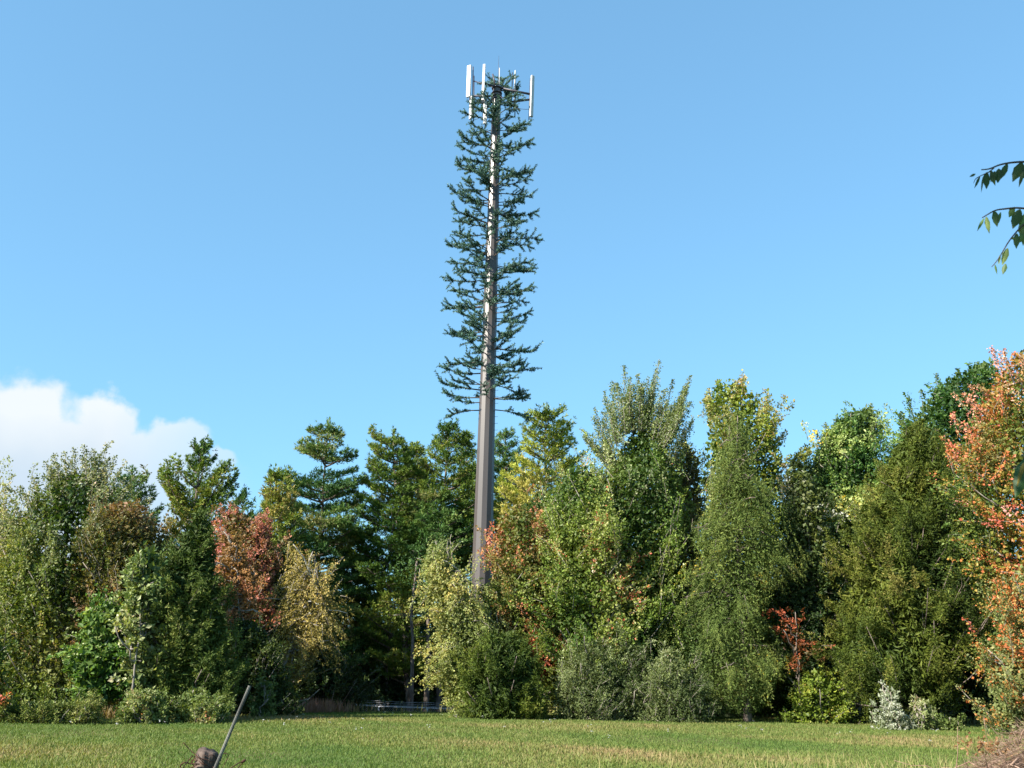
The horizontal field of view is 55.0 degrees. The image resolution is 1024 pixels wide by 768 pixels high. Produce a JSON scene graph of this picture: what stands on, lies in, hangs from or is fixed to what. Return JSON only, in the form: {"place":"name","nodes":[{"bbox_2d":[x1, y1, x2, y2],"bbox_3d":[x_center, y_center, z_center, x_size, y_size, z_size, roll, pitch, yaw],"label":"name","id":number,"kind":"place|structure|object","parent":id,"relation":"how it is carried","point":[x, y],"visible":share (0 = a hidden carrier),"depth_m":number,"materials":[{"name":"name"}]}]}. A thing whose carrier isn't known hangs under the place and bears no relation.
{"place":"outdoors","nodes":[
{"label":"outdoors","id":0,"kind":"place"},
{"bbox_2d":[434,62,544,634],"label":"cell tower","id":1,"kind":"structure","parent":0,"point":[491,275],"depth_m":61.99,"materials":[{"name":"metal"}]},
{"bbox_2d":[0,710,1023,767],"bbox_3d":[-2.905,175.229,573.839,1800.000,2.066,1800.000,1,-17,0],"label":"ground","id":2,"kind":"structure","parent":0,"point":[265,750],"depth_m":26.86,"materials":[{"name":"green plant"}]},
{"bbox_2d":[0,634,25,722],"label":"shrub","id":3,"kind":"object","parent":2,"relation":"on","point":[2,686],"visible":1,"depth_m":32.04,"materials":[{"name":"green plant"}]},
{"bbox_2d":[0,504,62,705],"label":"maple tree","id":4,"kind":"object","parent":2,"relation":"on","point":[34,659],"visible":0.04,"depth_m":40.35,"materials":[{"name":"green plant"}]},
{"bbox_2d":[0,686,119,724],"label":"shrub","id":5,"kind":"object","parent":2,"relation":"on","point":[76,711],"visible":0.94,"depth_m":31.90,"materials":[{"name":"leaf"},{"name":"bark"}]},
{"bbox_2d":[0,440,169,708],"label":"maple tree","id":6,"kind":"object","parent":2,"relation":"on","point":[60,504],"visible":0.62,"depth_m":38.90,"materials":[{"name":"green plant"}]},
{"bbox_2d":[46,583,139,706],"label":"maple tree","id":7,"kind":"object","parent":2,"relation":"on","point":[92,660],"visible":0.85,"depth_m":34.60,"materials":[{"name":"green plant"}]},
{"bbox_2d":[64,464,181,718],"bbox_3d":[-15.159,9.032,38.749,5.314,11.210,4.255,1,-17,0],"label":"maple tree","id":8,"kind":"object","parent":2,"relation":"on","point":[137,524],"visible":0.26,"depth_m":38.75,"materials":[{"name":"green plant"}]},
{"bbox_2d":[103,540,168,693],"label":"maple tree","id":9,"kind":"object","parent":2,"relation":"on","point":[143,582],"visible":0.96,"depth_m":34.83,"materials":[{"name":"green plant"}]},
{"bbox_2d":[107,465,168,546],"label":"tree","id":10,"kind":"object","parent":2,"relation":"on","point":[136,482],"visible":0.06,"depth_m":52.38,"materials":[{"name":"green plant"}]},
{"bbox_2d":[112,679,180,724],"bbox_3d":[-12.622,10.885,33.199,2.343,1.828,2.057,-10,-20,32],"label":"shrub","id":11,"kind":"object","parent":2,"relation":"on","point":[141,706],"visible":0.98,"depth_m":32.84,"materials":[{"name":"green plant"}]},
{"bbox_2d":[115,506,252,720],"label":"cedar tree","id":12,"kind":"object","parent":2,"relation":"on","point":[196,639],"visible":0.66,"depth_m":35.73,"materials":[{"name":"green plant"}]},
{"bbox_2d":[159,686,236,723],"bbox_3d":[-10.808,11.333,33.968,2.728,1.757,2.066,1,-17,0],"label":"shrub","id":13,"kind":"object","parent":2,"relation":"on","point":[199,706],"visible":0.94,"depth_m":33.66,"materials":[{"name":"green plant"}]},
{"bbox_2d":[156,435,254,628],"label":"pine tree","id":14,"kind":"object","parent":2,"relation":"on","point":[184,505],"visible":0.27,"depth_m":55.54,"materials":[{"name":"green plant"}]},
{"bbox_2d":[191,747,220,767],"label":"fence post","id":15,"kind":"object","parent":2,"relation":"on","point":[208,757],"visible":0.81,"depth_m":7.43,"materials":[{"name":"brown wood"}]},
{"bbox_2d":[184,743,205,765],"bbox_3d":[-2.378,2.775,7.365,0.186,0.165,0.038,1,-17,0],"label":"wire","id":16,"kind":"object","parent":15,"relation":"attached to","point":[194,753],"visible":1,"depth_m":7.36,"materials":[{"name":"grey metal"}]},
{"bbox_2d":[230,759,245,767],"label":"wire","id":17,"kind":"object","parent":15,"relation":"attached to","point":[242,761],"visible":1,"depth_m":7.38,"materials":[{"name":"grey metal"}]},
{"bbox_2d":[213,685,250,767],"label":"metal stake","id":18,"kind":"object","parent":2,"relation":"on","point":[231,728],"visible":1,"depth_m":7.46,"materials":[{"name":"metal"}]},
{"bbox_2d":[214,518,268,638],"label":"birch tree","id":19,"kind":"object","parent":2,"relation":"on","point":[236,576],"visible":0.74,"depth_m":42.57,"materials":[{"name":"red plant"}]},
{"bbox_2d":[228,486,262,519],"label":"pine tree","id":20,"kind":"object","parent":2,"relation":"on","point":[237,501],"visible":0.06,"depth_m":55.14,"materials":[{"name":"green plant"}]},
{"bbox_2d":[209,500,293,635],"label":"maple tree","id":21,"kind":"object","parent":2,"relation":"on","point":[261,549],"visible":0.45,"depth_m":48.88,"materials":[{"name":"red plant"}]},
{"bbox_2d":[215,539,296,706],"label":"maple tree","id":22,"kind":"object","parent":2,"relation":"on","point":[230,648],"depth_m":49.54,"materials":[{"name":"green plant"}]},
{"bbox_2d":[246,668,282,716],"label":"shrub","id":23,"kind":"object","parent":2,"relation":"on","point":[261,705],"visible":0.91,"depth_m":38.46,"materials":[{"name":"green plant"}]},
{"bbox_2d":[225,603,329,715],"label":"maple tree","id":24,"kind":"object","parent":2,"relation":"on","point":[262,650],"visible":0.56,"depth_m":40.36,"materials":[{"name":"green plant"}]},
{"bbox_2d":[230,536,332,712],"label":"maple tree","id":25,"kind":"object","parent":2,"relation":"on","point":[305,684],"visible":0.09,"depth_m":50.28,"materials":[{"name":"green plant"}]},
{"bbox_2d":[258,462,313,572],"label":"pine tree","id":26,"kind":"object","parent":2,"relation":"on","point":[282,495],"visible":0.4,"depth_m":53.80,"materials":[{"name":"green plant"}]},
{"bbox_2d":[275,692,304,715],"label":"shrub","id":27,"kind":"object","parent":2,"relation":"on","point":[287,706],"visible":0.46,"depth_m":40.21,"materials":[{"name":"green plant"}]},
{"bbox_2d":[253,541,354,687],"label":"birch tree","id":28,"kind":"object","parent":2,"relation":"on","point":[304,613],"visible":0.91,"depth_m":43.27,"materials":[{"name":"yellow plant"}]},
{"bbox_2d":[273,416,377,668],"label":"pine tree","id":29,"kind":"object","parent":2,"relation":"on","point":[324,545],"visible":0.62,"depth_m":61.34,"materials":[{"name":"green plant"}]},
{"bbox_2d":[324,637,365,677],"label":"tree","id":30,"kind":"object","parent":2,"relation":"on","point":[342,654],"visible":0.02,"depth_m":59.48,"materials":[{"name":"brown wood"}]},
{"bbox_2d":[300,643,390,711],"bbox_3d":[-10.449,16.290,52.769,8.373,5.673,6.499,1,-17,0],"label":"bush","id":31,"kind":"object","parent":2,"relation":"on","point":[338,687],"visible":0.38,"depth_m":51.55,"materials":[{"name":"green plant"}]},
{"bbox_2d":[317,539,395,677],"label":"pine tree","id":32,"kind":"object","parent":2,"relation":"on","point":[347,571],"visible":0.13,"depth_m":64.34,"materials":[{"name":"green plant"}]},
{"bbox_2d":[339,623,379,677],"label":"tree","id":33,"kind":"object","parent":2,"relation":"on","point":[357,651],"visible":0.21,"depth_m":61.62,"materials":[{"name":"green plant"}]},
{"bbox_2d":[331,423,437,710],"bbox_3d":[-7.929,11.912,61.611,6.807,19.246,6.700,1,-17,0],"label":"pine tree","id":34,"kind":"object","parent":2,"relation":"on","point":[386,523],"visible":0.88,"depth_m":60.94,"materials":[{"name":"green plant"}]},
{"bbox_2d":[355,595,429,699],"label":"tree","id":35,"kind":"object","parent":2,"relation":"on","point":[388,636],"visible":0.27,"depth_m":60.71,"materials":[{"name":"green plant"}]},
{"bbox_2d":[348,664,445,711],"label":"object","id":36,"kind":"object","parent":2,"relation":"on","point":[395,692],"visible":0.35,"depth_m":59.93,"materials":[{"name":"green plant"}]},
{"bbox_2d":[355,700,452,711],"bbox_3d":[-6.309,19.181,56.087,8.648,2.410,0.123,-2,-17,10],"label":"chain link fence","id":37,"kind":"object","parent":2,"relation":"on","point":[397,706],"visible":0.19,"depth_m":56.26,"materials":[{"name":"metal"}]},
{"bbox_2d":[391,440,429,679],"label":"pine tree","id":38,"kind":"object","parent":2,"relation":"on","point":[418,447],"visible":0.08,"depth_m":66.93,"materials":[{"name":"green plant"}]},
{"bbox_2d":[371,530,462,711],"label":"tree","id":39,"kind":"object","parent":2,"relation":"on","point":[411,693],"visible":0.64,"depth_m":58.40,"materials":[{"name":"green plant"}]},
{"bbox_2d":[397,623,438,674],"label":"tree","id":40,"kind":"object","parent":2,"relation":"on","point":[430,646],"visible":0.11,"depth_m":63.47,"materials":[{"name":"green plant"}]},
{"bbox_2d":[403,486,472,711],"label":"pine tree","id":41,"kind":"object","parent":2,"relation":"on","point":[421,515],"visible":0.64,"depth_m":60.94,"materials":[{"name":"green plant"}]},
{"bbox_2d":[402,417,476,711],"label":"pine tree","id":42,"kind":"object","parent":2,"relation":"on","point":[441,443],"visible":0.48,"depth_m":63.51,"materials":[{"name":"green plant"}]},
{"bbox_2d":[405,534,514,711],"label":"birch tree","id":43,"kind":"object","parent":2,"relation":"on","point":[459,606],"visible":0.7,"depth_m":41.80,"materials":[{"name":"green plant"}]},
{"bbox_2d":[447,693,474,718],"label":"shrub","id":44,"kind":"object","parent":2,"relation":"on","point":[456,714],"visible":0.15,"depth_m":40.22,"materials":[{"name":"green plant"}]},
{"bbox_2d":[457,430,493,585],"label":"pine tree","id":45,"kind":"object","parent":2,"relation":"on","point":[465,463],"visible":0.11,"depth_m":70.97,"materials":[{"name":"green plant"}]},
{"bbox_2d":[444,618,555,719],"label":"cedar tree","id":46,"kind":"object","parent":2,"relation":"on","point":[500,679],"visible":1,"depth_m":39.36,"materials":[{"name":"green plant"}]},
{"bbox_2d":[491,426,531,621],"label":"pine tree","id":47,"kind":"object","parent":2,"relation":"on","point":[502,449],"visible":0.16,"depth_m":71.99,"materials":[{"name":"green plant"}]},
{"bbox_2d":[36,570,1022,720],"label":"background woods","id":48,"kind":"object","parent":2,"relation":"on","point":[422,627],"depth_m":65.32,"materials":[{"name":"green plant"}]},
{"bbox_2d":[470,483,592,705],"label":"maple tree","id":49,"kind":"object","parent":2,"relation":"on","point":[522,564],"visible":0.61,"depth_m":43.94,"materials":[{"name":"green plant"}]},
{"bbox_2d":[496,489,570,712],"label":"maple tree","id":50,"kind":"object","parent":2,"relation":"on","point":[538,506],"visible":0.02,"depth_m":52.02,"materials":[{"name":"green plant"}]},
{"bbox_2d":[493,402,585,544],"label":"pine tree","id":51,"kind":"object","parent":2,"relation":"on","point":[559,433],"visible":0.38,"depth_m":64.61,"materials":[{"name":"green plant"}]},
{"bbox_2d":[99,697,993,724],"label":"weeds","id":52,"kind":"object","parent":2,"relation":"on","point":[315,707],"visible":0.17,"depth_m":44.46,"materials":[{"name":"green plant"}]},
{"bbox_2d":[116,714,984,741],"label":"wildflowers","id":53,"kind":"object","parent":2,"relation":"on","point":[543,721],"visible":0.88,"depth_m":32.70,"materials":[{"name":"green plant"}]},
{"bbox_2d":[547,626,636,720],"bbox_3d":[3.241,12.315,40.645,3.747,4.414,4.362,1,-17,0],"label":"shrub","id":54,"kind":"object","parent":2,"relation":"on","point":[576,689],"visible":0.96,"depth_m":39.98,"materials":[{"name":"green plant"}]},
{"bbox_2d":[501,449,695,710],"bbox_3d":[3.780,8.898,44.243,8.790,12.521,7.116,1,-17,0],"label":"maple tree","id":55,"kind":"object","parent":2,"relation":"on","point":[575,599],"visible":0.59,"depth_m":42.97,"materials":[{"name":"green plant"}]},
{"bbox_2d":[596,621,674,720],"bbox_3d":[5.026,12.381,41.036,4.124,4.764,3.833,1,-17,0],"label":"shrub","id":56,"kind":"object","parent":2,"relation":"on","point":[634,701],"visible":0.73,"depth_m":40.34,"materials":[{"name":"green plant"}]},
{"bbox_2d":[536,359,739,718],"bbox_3d":[5.792,7.909,46.145,10.326,19.223,7.801,1,-17,0],"label":"maple tree","id":57,"kind":"object","parent":2,"relation":"on","point":[647,510],"visible":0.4,"depth_m":45.72,"materials":[{"name":"green plant"}]},
{"bbox_2d":[634,638,720,722],"bbox_3d":[6.636,12.613,39.908,3.560,4.344,3.122,1,-17,0],"label":"shrub","id":58,"kind":"object","parent":2,"relation":"on","point":[683,704],"visible":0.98,"depth_m":39.60,"materials":[{"name":"green plant"}]},
{"bbox_2d":[655,442,712,714],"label":"maple tree","id":59,"kind":"object","parent":2,"relation":"on","point":[690,466],"visible":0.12,"depth_m":49.36,"materials":[{"name":"green plant"}]},
{"bbox_2d":[654,406,814,722],"bbox_3d":[9.825,7.691,43.502,6.558,13.992,5.191,8,-18,-23],"label":"larch tree","id":60,"kind":"object","parent":2,"relation":"on","point":[742,673],"visible":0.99,"depth_m":42.58,"materials":[{"name":"green plant"}]},
{"bbox_2d":[676,369,816,717],"bbox_3d":[12.620,7.853,50.554,8.120,17.870,7.420,12,-20,-33],"label":"maple tree","id":61,"kind":"object","parent":2,"relation":"on","point":[768,434],"visible":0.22,"depth_m":51.16,"materials":[{"name":"green plant"}]},
{"bbox_2d":[762,607,835,720],"bbox_3d":[12.543,11.937,41.695,2.721,4.914,2.641,-15,-23,42],"label":"sumac","id":62,"kind":"object","parent":2,"relation":"on","point":[796,655],"visible":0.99,"depth_m":42.03,"materials":[{"name":"red plant"}]},
{"bbox_2d":[766,451,846,706],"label":"maple tree","id":63,"kind":"object","parent":2,"relation":"on","point":[797,465],"visible":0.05,"depth_m":49.18,"materials":[{"name":"green plant"}]},
{"bbox_2d":[756,467,867,721],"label":"cherry tree","id":64,"kind":"object","parent":2,"relation":"on","point":[803,529],"visible":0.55,"depth_m":44.43,"materials":[{"name":"green plant"}]},
{"bbox_2d":[772,665,867,723],"bbox_3d":[12.970,13.346,41.382,3.992,3.063,2.408,1,-17,0],"label":"shrub","id":65,"kind":"object","parent":2,"relation":"on","point":[817,708],"visible":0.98,"depth_m":41.20,"materials":[{"name":"green plant"}]},
{"bbox_2d":[774,400,910,716],"bbox_3d":[17.829,9.230,51.664,8.654,17.518,7.417,1,-17,0],"label":"oak tree","id":66,"kind":"object","parent":2,"relation":"on","point":[837,466],"visible":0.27,"depth_m":51.73,"materials":[{"name":"green plant"}]},
{"bbox_2d":[868,680,921,729],"bbox_3d":[14.543,12.749,37.108,2.038,3.092,1.829,-4,-17,16],"label":"shrub","id":67,"kind":"object","parent":2,"relation":"on","point":[891,712],"visible":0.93,"depth_m":37.16,"materials":[{"name":"white plant"}]},
{"bbox_2d":[790,414,1003,720],"bbox_3d":[16.873,7.693,42.623,8.798,13.748,8.977,10,-19,-27],"label":"cedar tree","id":68,"kind":"object","parent":2,"relation":"on","point":[904,636],"visible":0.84,"depth_m":41.39,"materials":[{"name":"green plant"}]},
{"bbox_2d":[898,693,939,730],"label":"shrub","id":69,"kind":"object","parent":2,"relation":"on","point":[921,710],"visible":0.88,"depth_m":37.28,"materials":[{"name":"green plant"}]},
{"bbox_2d":[847,356,1023,715],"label":"oak tree","id":70,"kind":"object","parent":2,"relation":"on","point":[945,403],"visible":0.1,"depth_m":51.47,"materials":[{"name":"green plant"}]},
{"bbox_2d":[930,713,969,730],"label":"shrub","id":71,"kind":"object","parent":2,"relation":"on","point":[948,724],"visible":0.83,"depth_m":37.17,"materials":[{"name":"green plant"}]},
{"bbox_2d":[894,709,1023,767],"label":"brush pile","id":72,"kind":"object","parent":2,"relation":"on","point":[1016,759],"visible":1,"depth_m":13.87,"materials":[{"name":"brown plant"}]},
{"bbox_2d":[925,345,1023,685],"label":"maple tree","id":73,"kind":"object","parent":2,"relation":"on","point":[1009,448],"visible":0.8,"depth_m":38.59,"materials":[{"name":"orange plant"}]},
{"bbox_2d":[942,501,1010,723],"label":"oak tree","id":74,"kind":"object","parent":2,"relation":"on","point":[979,690],"visible":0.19,"depth_m":44.01,"materials":[{"name":"green plant"}]},
{"bbox_2d":[955,562,1023,735],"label":"maple tree","id":75,"kind":"object","parent":2,"relation":"on","point":[1008,687],"visible":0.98,"depth_m":34.93,"materials":[{"name":"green plant"}]},
{"bbox_2d":[970,161,1023,497],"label":"cherry tree","id":76,"kind":"object","parent":2,"relation":"on","point":[1017,218],"visible":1,"depth_m":4.64,"materials":[{"name":"green plant"}]},
{"bbox_2d":[0,0,1023,632],"label":"sky","id":77,"kind":"structure","parent":0,"point":[229,222],"materials":[{"name":"blue"}]},
{"bbox_2d":[488,745,999,767],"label":"tall grass","id":78,"kind":"structure","parent":0,"point":[905,760],"depth_m":19.82,"materials":[{"name":"green plant"}]}
]}

